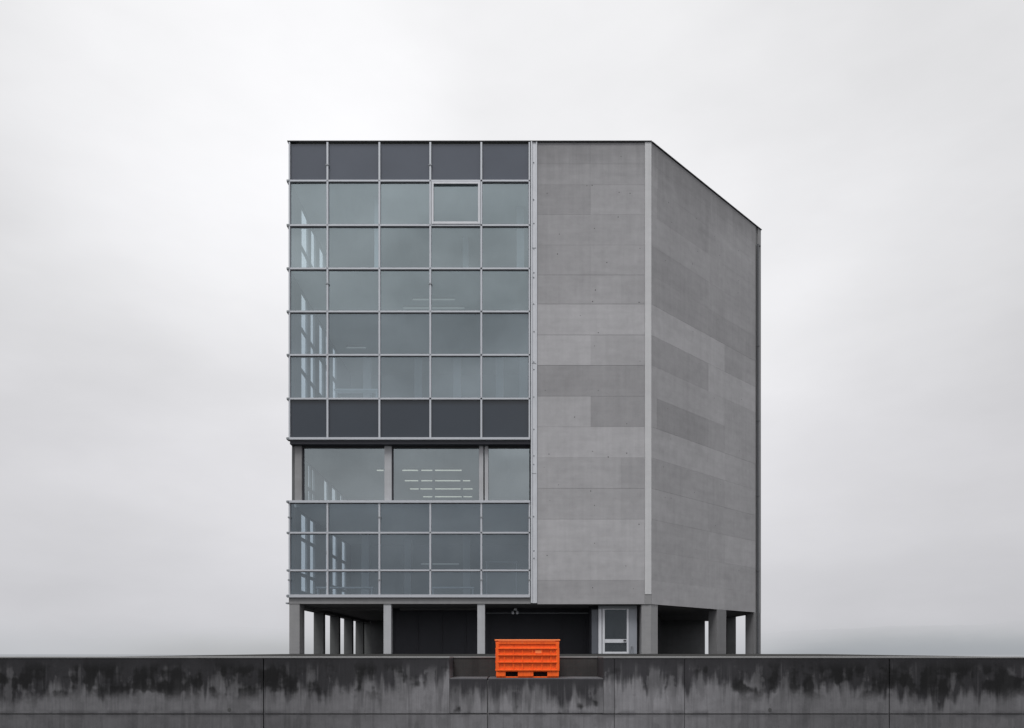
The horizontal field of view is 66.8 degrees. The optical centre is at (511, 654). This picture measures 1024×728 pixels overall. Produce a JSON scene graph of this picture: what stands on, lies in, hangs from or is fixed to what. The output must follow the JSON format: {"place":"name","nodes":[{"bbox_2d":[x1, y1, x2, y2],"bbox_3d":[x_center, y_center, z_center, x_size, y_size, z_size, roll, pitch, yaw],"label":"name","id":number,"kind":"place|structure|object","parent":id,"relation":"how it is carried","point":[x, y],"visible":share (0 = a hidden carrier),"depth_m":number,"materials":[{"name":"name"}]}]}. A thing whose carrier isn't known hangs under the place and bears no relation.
{"place":"outdoors","nodes":[
{"label":"outdoors","id":0,"kind":"place"},
{"bbox_2d":[137,642,354,654],"bbox_3d":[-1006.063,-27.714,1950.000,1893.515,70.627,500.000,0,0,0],"label":"hill","id":1,"kind":"structure","parent":0,"point":[201,648],"depth_m":1717.04,"materials":[{"name":"grey"}]},
{"bbox_2d":[0,656,1023,727],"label":"retaining wall","id":2,"kind":"structure","parent":0,"point":[469,692],"depth_m":14.50,"materials":[{"name":"concrete"}]},
{"bbox_2d":[495,639,559,677],"bbox_3d":[0.290,0.083,14.950,1.225,0.718,0.876,0,0,0],"label":"plastic container","id":3,"kind":"object","parent":2,"relation":"on","point":[527,658],"visible":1,"depth_m":14.55,"materials":[{"name":"orange plastic"}]},
{"bbox_2d":[0,654,1023,676],"bbox_3d":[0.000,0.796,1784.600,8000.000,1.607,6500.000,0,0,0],"label":"ground","id":4,"kind":"structure","parent":0,"point":[488,655],"depth_m":32.83,"materials":[{"name":"grey concrete"}]},
{"bbox_2d":[286,140,761,653],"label":"office building","id":5,"kind":"structure","parent":4,"relation":"on","point":[538,416],"depth_m":35.56,"materials":[{"name":"concrete"}]},
{"bbox_2d":[301,512,306,592],"bbox_3d":[-9.885,-4.774,36.755,0.090,3.714,1.186,0,0,0],"label":"side window","id":6,"kind":"structure","parent":5,"relation":"in","point":[302,539],"depth_m":37.22,"materials":[{"name":"glass"}]},
{"bbox_2d":[301,291,307,397],"bbox_3d":[-9.885,-14.294,36.790,0.090,5.433,1.216,0,0,0],"label":"side window","id":7,"kind":"structure","parent":5,"relation":"in","point":[303,373],"depth_m":37.32,"materials":[{"name":"glass"}]},
{"bbox_2d":[302,208,307,266],"bbox_3d":[-9.885,-19.159,36.890,0.090,3.671,1.376,0,0,0],"label":"side window","id":8,"kind":"structure","parent":5,"relation":"in","point":[303,251],"depth_m":37.31,"materials":[{"name":"glass"}]},
{"bbox_2d":[308,463,310,499],"bbox_3d":[-9.885,-8.059,37.710,0.090,2.341,0.616,0,0,0],"label":"side window","id":9,"kind":"structure","parent":5,"relation":"in","point":[309,488],"depth_m":37.99,"materials":[{"name":"glass"}]},
{"bbox_2d":[310,518,314,593],"bbox_3d":[-9.885,-4.774,38.270,0.090,3.714,1.056,0,0,0],"label":"side window","id":10,"kind":"structure","parent":5,"relation":"in","point":[311,544],"depth_m":38.77,"materials":[{"name":"glass"}]},
{"bbox_2d":[311,308,314,397],"bbox_3d":[-9.885,-14.294,38.320,0.090,5.433,0.956,0,0,0],"label":"side window","id":11,"kind":"structure","parent":5,"relation":"in","point":[312,345],"depth_m":38.77,"materials":[{"name":"glass"}]},
{"bbox_2d":[312,467,314,499],"bbox_3d":[-9.885,-8.059,38.470,0.090,2.341,0.616,0,0,0],"label":"side window","id":12,"kind":"structure","parent":5,"relation":"in","point":[313,491],"depth_m":38.75,"materials":[{"name":"glass"}]},
{"bbox_2d":[311,229,315,266],"bbox_3d":[-9.885,-19.159,38.470,0.090,3.671,1.056,0,0,0],"label":"side window","id":13,"kind":"structure","parent":5,"relation":"in","point":[311,229],"depth_m":38.97,"materials":[{"name":"glass"}]},
{"bbox_2d":[319,322,323,397],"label":"side window","id":14,"kind":"structure","parent":5,"relation":"in","point":[321,359],"depth_m":40.57,"materials":[{"name":"glass"}]},
{"bbox_2d":[320,246,324,266],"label":"side window","id":15,"kind":"structure","parent":5,"relation":"in","point":[320,246],"depth_m":40.77,"materials":[{"name":"glass"}]},
{"bbox_2d":[333,535,336,593],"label":"side window","id":16,"kind":"structure","parent":5,"relation":"in","point":[335,557],"depth_m":43.74,"materials":[{"name":"glass"}]},
{"bbox_2d":[333,346,336,388],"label":"side window","id":17,"kind":"structure","parent":5,"relation":"in","point":[334,379],"depth_m":43.57,"materials":[{"name":"glass"}]},
{"bbox_2d":[342,540,345,593],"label":"side window","id":18,"kind":"structure","parent":5,"relation":"in","point":[344,562],"depth_m":46.08,"materials":[{"name":"glass"}]},
{"bbox_2d":[598,609,628,653],"bbox_3d":[4.583,-1.033,35.070,1.361,2.026,0.200,0,0,0],"label":"door","id":19,"kind":"structure","parent":5,"relation":"in","point":[613,624],"depth_m":35.08,"materials":[{"name":"metal"}]},
{"bbox_2d":[661,626,697,653],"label":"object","id":20,"kind":"structure","parent":5,"relation":"in","point":[674,639],"depth_m":51.43,"materials":[{"name":"metal"}]},
{"bbox_2d":[0,0,1023,653],"label":"sky","id":21,"kind":"structure","parent":0,"point":[875,148],"materials":[{"name":"white"}]},
{"bbox_2d":[767,636,1023,654],"bbox_3d":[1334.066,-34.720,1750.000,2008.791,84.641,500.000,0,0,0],"label":"hill","id":22,"kind":"structure","parent":0,"point":[937,645],"depth_m":1524.06,"materials":[{"name":"grey"}]}
]}

